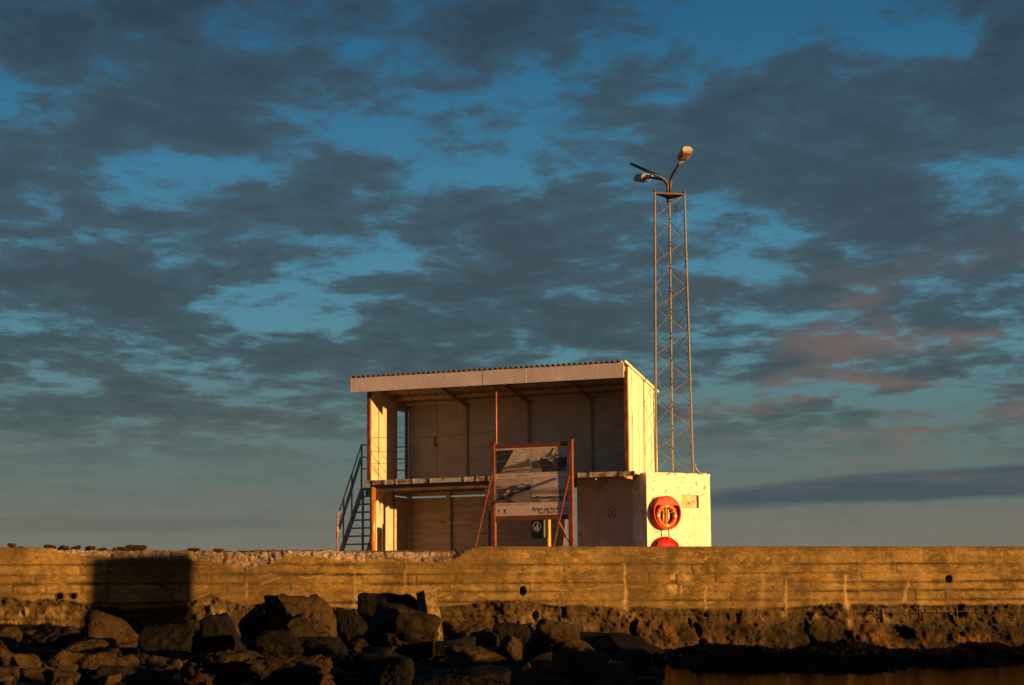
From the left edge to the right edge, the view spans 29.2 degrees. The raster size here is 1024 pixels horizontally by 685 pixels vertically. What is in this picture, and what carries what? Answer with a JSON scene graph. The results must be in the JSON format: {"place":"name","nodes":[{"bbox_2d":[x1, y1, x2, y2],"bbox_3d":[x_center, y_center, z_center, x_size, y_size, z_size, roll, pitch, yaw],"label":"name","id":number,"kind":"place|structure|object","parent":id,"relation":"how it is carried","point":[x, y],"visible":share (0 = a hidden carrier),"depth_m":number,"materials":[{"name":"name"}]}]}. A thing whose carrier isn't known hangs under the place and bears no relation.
{"place":"outdoors","nodes":[
{"label":"outdoors","id":0,"kind":"place"},
{"bbox_2d":[9,632,666,684],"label":"beach","id":1,"kind":"structure","parent":0,"point":[624,641],"depth_m":31.25,"materials":[{"name":"brown stone"}]},
{"bbox_2d":[0,640,8,650],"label":"stone","id":2,"kind":"object","parent":1,"relation":"on","point":[3,645],"visible":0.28,"depth_m":26.52,"materials":[{"name":"brown stone"}]},
{"bbox_2d":[0,648,12,665],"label":"boulder","id":3,"kind":"object","parent":1,"relation":"on","point":[5,657],"visible":0.82,"depth_m":25.33,"materials":[{"name":"brown stone"}]},
{"bbox_2d":[0,680,12,684],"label":"stone","id":4,"kind":"object","parent":1,"relation":"on","point":[7,682],"visible":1,"depth_m":18.43,"materials":[{"name":"brown stone"}]},
{"bbox_2d":[0,674,13,681],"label":"stone","id":5,"kind":"object","parent":1,"relation":"on","point":[4,677],"visible":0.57,"depth_m":18.75,"materials":[{"name":"brown stone"}]},
{"bbox_2d":[0,635,18,649],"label":"stone","id":6,"kind":"object","parent":1,"relation":"on","point":[10,642],"visible":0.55,"depth_m":28.29,"materials":[{"name":"black stone"}]},
{"bbox_2d":[0,626,18,647],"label":"stone","id":7,"kind":"object","parent":1,"relation":"on","point":[6,631],"visible":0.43,"depth_m":29.09,"materials":[{"name":"brown stone"}]},
{"bbox_2d":[0,626,22,641],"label":"boulder","id":8,"kind":"object","parent":1,"relation":"on","point":[16,631],"visible":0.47,"depth_m":30.51,"materials":[{"name":"brown stone"}]},
{"bbox_2d":[0,665,28,680],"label":"stone","id":9,"kind":"object","parent":1,"relation":"on","point":[13,671],"visible":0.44,"depth_m":20.58,"materials":[{"name":"brown stone"}]},
{"bbox_2d":[9,653,41,666],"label":"boulder","id":10,"kind":"object","parent":1,"relation":"on","point":[29,660],"visible":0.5,"depth_m":22.15,"materials":[{"name":"brown stone"}]},
{"bbox_2d":[19,629,35,645],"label":"boulder","id":11,"kind":"object","parent":1,"relation":"on","point":[26,640],"visible":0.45,"depth_m":30.54,"materials":[{"name":"brown stone"}]},
{"bbox_2d":[20,667,56,681],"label":"stone","id":12,"kind":"object","parent":1,"relation":"on","point":[32,673],"visible":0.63,"depth_m":20.60,"materials":[{"name":"brown stone"}]},
{"bbox_2d":[32,647,56,659],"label":"stone","id":13,"kind":"object","parent":1,"relation":"on","point":[44,653],"visible":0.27,"depth_m":27.08,"materials":[{"name":"black stone"}]},
{"bbox_2d":[44,668,56,681],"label":"stone","id":14,"kind":"object","parent":1,"relation":"on","point":[46,675],"visible":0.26,"depth_m":20.60,"materials":[{"name":"black stone"}]},
{"bbox_2d":[29,626,83,649],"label":"boulder","id":15,"kind":"object","parent":1,"relation":"on","point":[60,637],"visible":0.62,"depth_m":28.95,"materials":[{"name":"brown stone"}]},
{"bbox_2d":[44,649,73,667],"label":"boulder","id":16,"kind":"object","parent":1,"relation":"on","point":[62,657],"visible":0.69,"depth_m":22.86,"materials":[{"name":"brown stone"}]},
{"bbox_2d":[52,675,72,684],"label":"boulder","id":17,"kind":"object","parent":1,"relation":"on","point":[63,680],"visible":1,"depth_m":18.70,"materials":[{"name":"brown stone"}]},
{"bbox_2d":[48,662,77,671],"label":"stone","id":18,"kind":"object","parent":1,"relation":"on","point":[71,666],"visible":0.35,"depth_m":22.84,"materials":[{"name":"brown stone"}]},
{"bbox_2d":[47,668,80,684],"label":"stone","id":19,"kind":"object","parent":1,"relation":"on","point":[54,673],"visible":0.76,"depth_m":19.88,"materials":[{"name":"brown stone"}]},
{"bbox_2d":[71,652,88,664],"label":"stone","id":20,"kind":"object","parent":1,"relation":"on","point":[76,657],"visible":0.32,"depth_m":26.30,"materials":[{"name":"brown stone"}]},
{"bbox_2d":[79,673,83,683],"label":"stone","id":21,"kind":"object","parent":1,"relation":"on","point":[81,679],"visible":0.16,"depth_m":20.88,"materials":[{"name":"black stone"}]},
{"bbox_2d":[78,652,94,664],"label":"stone","id":22,"kind":"object","parent":1,"relation":"on","point":[82,658],"visible":0.29,"depth_m":26.32,"materials":[{"name":"brown stone"}]},
{"bbox_2d":[65,638,117,652],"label":"boulder","id":23,"kind":"object","parent":1,"relation":"on","point":[96,645],"visible":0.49,"depth_m":26.77,"materials":[{"name":"brown stone"}]},
{"bbox_2d":[81,651,126,671],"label":"boulder","id":24,"kind":"object","parent":1,"relation":"on","point":[92,661],"visible":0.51,"depth_m":21.07,"materials":[{"name":"brown stone"}]},
{"bbox_2d":[98,673,121,684],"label":"boulder","id":25,"kind":"object","parent":1,"relation":"on","point":[111,679],"visible":0.94,"depth_m":18.93,"materials":[{"name":"brown stone"}]},
{"bbox_2d":[84,610,138,647],"bbox_3d":[-6.345,4.578,31.173,0.914,0.693,0.822,0,-8,0],"label":"boulder","id":26,"kind":"object","parent":1,"relation":"on","point":[100,624],"visible":0.75,"depth_m":30.95,"materials":[{"name":"brown stone"}]},
{"bbox_2d":[90,665,136,684],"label":"stone","id":27,"kind":"object","parent":1,"relation":"on","point":[101,670],"visible":0.38,"depth_m":20.54,"materials":[{"name":"brown stone"}]},
{"bbox_2d":[105,648,123,657],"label":"stone","id":28,"kind":"object","parent":1,"relation":"on","point":[118,652],"visible":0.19,"depth_m":26.24,"materials":[{"name":"brown stone"}]},
{"bbox_2d":[119,647,137,654],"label":"stone","id":29,"kind":"object","parent":1,"relation":"on","point":[129,650],"visible":0.38,"depth_m":29.35,"materials":[{"name":"black stone"}]},
{"bbox_2d":[119,654,139,670],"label":"stone","id":30,"kind":"object","parent":1,"relation":"on","point":[132,661],"visible":0.24,"depth_m":24.12,"materials":[{"name":"brown stone"}]},
{"bbox_2d":[134,653,149,665],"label":"stone","id":31,"kind":"object","parent":1,"relation":"on","point":[141,657],"visible":0.15,"depth_m":25.81,"materials":[{"name":"brown stone"}]},
{"bbox_2d":[143,650,169,658],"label":"stone","id":32,"kind":"object","parent":1,"relation":"on","point":[155,653],"visible":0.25,"depth_m":26.29,"materials":[{"name":"black stone"}]},
{"bbox_2d":[145,655,168,668],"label":"stone","id":33,"kind":"object","parent":1,"relation":"on","point":[152,661],"visible":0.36,"depth_m":24.55,"materials":[{"name":"brown stone"}]},
{"bbox_2d":[150,664,179,676],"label":"stone","id":34,"kind":"object","parent":1,"relation":"on","point":[170,670],"visible":0.39,"depth_m":20.56,"materials":[{"name":"brown stone"}]},
{"bbox_2d":[138,623,195,656],"bbox_3d":[-4.933,4.342,28.175,0.803,0.644,0.723,0,-8,0],"label":"boulder","id":35,"kind":"object","parent":1,"relation":"on","point":[169,637],"visible":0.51,"depth_m":27.96,"materials":[{"name":"brown stone"}]},
{"bbox_2d":[167,659,182,669],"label":"stone","id":36,"kind":"object","parent":1,"relation":"on","point":[177,663],"visible":0.19,"depth_m":24.54,"materials":[{"name":"brown stone"}]},
{"bbox_2d":[190,612,245,656],"bbox_3d":[-3.958,4.046,26.449,0.782,0.837,0.704,0,-8,0],"label":"boulder","id":37,"kind":"object","parent":1,"relation":"on","point":[215,632],"visible":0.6,"depth_m":26.18,"materials":[{"name":"brown stone"}]},
{"bbox_2d":[180,649,262,684],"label":"boulder","id":38,"kind":"object","parent":1,"relation":"on","point":[226,667],"visible":0.91,"depth_m":16.58,"materials":[{"name":"brown stone"}]},
{"bbox_2d":[238,602,270,639],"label":"boulder","id":39,"kind":"object","parent":1,"relation":"on","point":[252,624],"visible":0.26,"depth_m":35.76,"materials":[{"name":"black stone"}]},
{"bbox_2d":[246,630,303,658],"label":"boulder","id":40,"kind":"object","parent":1,"relation":"on","point":[266,643],"visible":0.62,"depth_m":25.17,"materials":[{"name":"brown stone"}]},
{"bbox_2d":[243,654,335,684],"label":"boulder","id":41,"kind":"object","parent":1,"relation":"on","point":[280,669],"visible":1,"depth_m":16.33,"materials":[{"name":"brown stone"}]},
{"bbox_2d":[280,614,320,637],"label":"boulder","id":42,"kind":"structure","parent":1,"relation":"on","point":[298,625],"depth_m":33.08,"materials":[{"name":"brown stone"}]},
{"bbox_2d":[264,593,337,636],"bbox_3d":[-3.684,4.913,34.657,1.340,0.982,1.206,0,-8,0],"label":"boulder","id":43,"kind":"object","parent":1,"relation":"on","point":[316,611],"visible":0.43,"depth_m":34.34,"materials":[{"name":"brown stone"}]},
{"bbox_2d":[297,636,348,662],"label":"boulder","id":44,"kind":"object","parent":1,"relation":"on","point":[335,648],"visible":0.63,"depth_m":26.47,"materials":[{"name":"brown stone"}]},
{"bbox_2d":[336,607,367,647],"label":"boulder","id":45,"kind":"object","parent":1,"relation":"on","point":[350,624],"visible":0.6,"depth_m":31.98,"materials":[{"name":"brown stone"}]},
{"bbox_2d":[346,634,368,651],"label":"boulder","id":46,"kind":"object","parent":1,"relation":"on","point":[356,642],"visible":0.48,"depth_m":29.00,"materials":[{"name":"brown stone"}]},
{"bbox_2d":[339,647,392,677],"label":"boulder","id":47,"kind":"object","parent":1,"relation":"on","point":[366,660],"visible":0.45,"depth_m":19.33,"materials":[{"name":"black stone"}]},
{"bbox_2d":[361,645,372,651],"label":"stone","id":48,"kind":"object","parent":1,"relation":"on","point":[364,648],"visible":0.1,"depth_m":27.91,"materials":[{"name":"black stone"}]},
{"bbox_2d":[356,593,417,628],"bbox_3d":[-2.318,5.366,37.824,1.343,1.114,1.209,0,-8,0],"label":"boulder","id":49,"kind":"object","parent":1,"relation":"on","point":[367,603],"visible":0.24,"depth_m":37.35,"materials":[{"name":"black stone"}]},
{"bbox_2d":[370,656,414,684],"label":"boulder","id":50,"kind":"object","parent":1,"relation":"on","point":[394,670],"visible":0.95,"depth_m":15.67,"materials":[{"name":"brown stone"}]},
{"bbox_2d":[362,602,440,661],"bbox_3d":[-1.520,4.009,26.956,1.089,0.911,0.981,0,-8,0],"label":"boulder","id":51,"kind":"object","parent":1,"relation":"on","point":[411,633],"visible":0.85,"depth_m":26.70,"materials":[{"name":"brown stone"}]},
{"bbox_2d":[416,588,442,640],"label":"concrete slab","id":52,"kind":"structure","parent":1,"relation":"on","point":[427,601],"depth_m":36.96,"materials":[{"name":"beige concrete"}]},
{"bbox_2d":[433,643,450,659],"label":"stone","id":53,"kind":"object","parent":1,"relation":"on","point":[438,651],"visible":0.25,"depth_m":27.31,"materials":[{"name":"brown stone"}]},
{"bbox_2d":[435,639,465,646],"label":"stone","id":54,"kind":"object","parent":1,"relation":"on","point":[455,642],"visible":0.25,"depth_m":28.88,"materials":[{"name":"brown stone"}]},
{"bbox_2d":[411,664,511,684],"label":"boulder","id":55,"kind":"object","parent":1,"relation":"on","point":[489,674],"visible":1,"depth_m":12.65,"materials":[{"name":"brown stone"}]},
{"bbox_2d":[453,636,475,646],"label":"boulder","id":56,"kind":"object","parent":1,"relation":"on","point":[468,641],"visible":0.17,"depth_m":29.31,"materials":[{"name":"brown stone"}]},
{"bbox_2d":[442,620,489,639],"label":"boulder","id":57,"kind":"object","parent":1,"relation":"on","point":[453,630],"visible":0.58,"depth_m":36.97,"materials":[{"name":"brown stone"}]},
{"bbox_2d":[472,636,481,646],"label":"stone","id":58,"kind":"object","parent":1,"relation":"on","point":[478,641],"visible":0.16,"depth_m":30.99,"materials":[{"name":"brown stone"}]},
{"bbox_2d":[443,645,514,672],"bbox_3d":[-0.416,3.729,22.712,0.626,0.462,0.813,7,-11,-44],"label":"boulder","id":59,"kind":"object","parent":1,"relation":"on","point":[463,657],"visible":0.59,"depth_m":22.61,"materials":[{"name":"brown stone"}]},
{"bbox_2d":[470,631,499,646],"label":"stone","id":60,"kind":"object","parent":1,"relation":"on","point":[489,638],"visible":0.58,"depth_m":34.60,"materials":[{"name":"black stone"}]},
{"bbox_2d":[495,634,522,663],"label":"boulder","id":61,"kind":"object","parent":1,"relation":"on","point":[510,648],"visible":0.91,"depth_m":25.84,"materials":[{"name":"brown stone"}]},
{"bbox_2d":[493,623,530,644],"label":"boulder","id":62,"kind":"object","parent":1,"relation":"on","point":[516,630],"visible":0.41,"depth_m":35.21,"materials":[{"name":"brown stone"}]},
{"bbox_2d":[510,663,539,684],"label":"boulder","id":63,"kind":"object","parent":1,"relation":"on","point":[526,674],"visible":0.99,"depth_m":16.94,"materials":[{"name":"black stone"}]},
{"bbox_2d":[522,652,551,664],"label":"stone","id":64,"kind":"object","parent":1,"relation":"on","point":[544,656],"visible":0.41,"depth_m":25.85,"materials":[{"name":"brown stone"}]},
{"bbox_2d":[531,659,551,671],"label":"boulder","id":65,"kind":"object","parent":1,"relation":"on","point":[537,663],"visible":0.34,"depth_m":23.12,"materials":[{"name":"black stone"}]},
{"bbox_2d":[523,618,579,656],"bbox_3d":[0.539,4.080,26.944,0.784,0.604,0.706,0,-8,0],"label":"boulder","id":66,"kind":"object","parent":1,"relation":"on","point":[548,635],"visible":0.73,"depth_m":26.68,"materials":[{"name":"brown stone"}]},
{"bbox_2d":[579,639,595,650],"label":"stone","id":67,"kind":"object","parent":1,"relation":"on","point":[584,646],"visible":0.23,"depth_m":28.69,"materials":[{"name":"brown stone"}]},
{"bbox_2d":[581,634,612,643],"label":"stone","id":68,"kind":"object","parent":1,"relation":"on","point":[592,639],"visible":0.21,"depth_m":30.51,"materials":[{"name":"black stone"}]},
{"bbox_2d":[661,643,895,673],"bbox_3d":[3.768,5.179,32.240,2.697,0.403,13.700,0,-8,0],"label":"seaweed","id":69,"kind":"object","parent":1,"relation":"on","point":[730,657],"visible":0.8,"depth_m":28.85,"materials":[{"name":"black plant"}]},
{"bbox_2d":[773,640,1020,669],"bbox_3d":[6.068,5.300,33.332,2.871,0.421,12.700,0,-8,0],"label":"seaweed","id":70,"kind":"object","parent":1,"relation":"on","point":[871,655],"visible":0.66,"depth_m":31.35,"materials":[{"name":"black plant"}]},
{"bbox_2d":[916,641,1023,660],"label":"seaweed","id":71,"kind":"object","parent":1,"relation":"on","point":[993,650],"visible":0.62,"depth_m":35.88,"materials":[{"name":"black plant"}]},
{"bbox_2d":[0,0,1023,551],"label":"sky","id":72,"kind":"structure","parent":0,"point":[217,217],"materials":[{"name":"blue"}]},
{"bbox_2d":[653,659,1023,684],"bbox_3d":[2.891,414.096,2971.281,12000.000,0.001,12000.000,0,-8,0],"label":"water","id":73,"kind":"structure","parent":0,"point":[944,675],"depth_m":23.91,"materials":[{"name":"black liquid"}]},
{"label":"ground","id":74,"kind":"structure","parent":0,"visible":0},
{"bbox_2d":[336,444,404,550],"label":"metal staircase","id":75,"kind":"structure","parent":74,"relation":"on","point":[354,512],"depth_m":53.80,"materials":[{"name":"metal"}]},
{"bbox_2d":[350,360,658,551],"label":"lookout shelter","id":76,"kind":"object","parent":74,"relation":"on","point":[600,413],"visible":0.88,"depth_m":53.24,"materials":[{"name":"wood"}]},
{"bbox_2d":[0,546,1023,649],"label":"seawall","id":77,"kind":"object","parent":74,"relation":"on","point":[789,597],"visible":0.62,"depth_m":40.05,"materials":[{"name":"concrete"}]},
{"bbox_2d":[7,543,16,546],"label":"stone","id":78,"kind":"object","parent":77,"relation":"on","point":[11,545],"visible":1,"depth_m":38.07,"materials":[{"name":"brown stone"}]},
{"bbox_2d":[44,545,56,548],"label":"stone","id":79,"kind":"object","parent":77,"relation":"on","point":[49,546],"visible":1,"depth_m":38.21,"materials":[{"name":"brown stone"}]},
{"bbox_2d":[58,545,69,549],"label":"stone","id":80,"kind":"object","parent":77,"relation":"on","point":[62,547],"visible":1,"depth_m":38.27,"materials":[{"name":"brown stone"}]},
{"bbox_2d":[71,545,80,549],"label":"stone","id":81,"kind":"object","parent":77,"relation":"on","point":[78,547],"visible":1,"depth_m":38.32,"materials":[{"name":"brown stone"}]},
{"bbox_2d":[85,546,95,550],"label":"stone","id":82,"kind":"object","parent":77,"relation":"on","point":[88,548],"visible":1,"depth_m":38.37,"materials":[{"name":"brown stone"}]},
{"bbox_2d":[123,545,146,550],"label":"stone","id":83,"kind":"object","parent":77,"relation":"on","point":[135,547],"visible":1,"depth_m":38.51,"materials":[{"name":"brown stone"}]},
{"bbox_2d":[187,548,200,551],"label":"stone","id":84,"kind":"object","parent":77,"relation":"on","point":[194,549],"visible":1,"depth_m":38.75,"materials":[{"name":"brown stone"}]},
{"bbox_2d":[213,548,224,552],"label":"stone","id":85,"kind":"object","parent":77,"relation":"on","point":[217,550],"visible":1,"depth_m":38.85,"materials":[{"name":"brown stone"}]},
{"bbox_2d":[474,439,574,546],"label":"information board","id":86,"kind":"object","parent":74,"relation":"on","point":[531,481],"visible":1,"depth_m":49.23,"materials":[{"name":"grey metal"}]},
{"bbox_2d":[532,520,550,545],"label":"litter bin","id":87,"kind":"object","parent":74,"relation":"on","point":[541,529],"visible":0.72,"depth_m":50.52,"materials":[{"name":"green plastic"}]},
{"bbox_2d":[632,472,710,545],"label":"masonry block","id":88,"kind":"structure","parent":74,"relation":"on","point":[689,493],"depth_m":50.80,"materials":[{"name":"paint"}]},
{"bbox_2d":[650,496,680,529],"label":"lifebuoy case","id":89,"kind":"object","parent":88,"relation":"attached to","point":[663,500],"visible":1,"depth_m":50.42,"materials":[{"name":"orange plastic"}]},
{"bbox_2d":[655,505,676,540],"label":"lifebuoy","id":90,"kind":"object","parent":89,"relation":"in","point":[660,508],"visible":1,"depth_m":50.37,"materials":[{"name":"orange plastic"}]},
{"bbox_2d":[652,537,678,545],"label":"lifebuoy case","id":91,"kind":"object","parent":88,"relation":"attached to","point":[662,541],"visible":0.24,"depth_m":50.27,"materials":[{"name":"red plastic"}]},
{"bbox_2d":[630,146,706,473],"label":"lattice mast","id":92,"kind":"object","parent":88,"relation":"on","point":[684,153],"visible":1,"depth_m":51.99,"materials":[{"name":"metal"}]}
]}

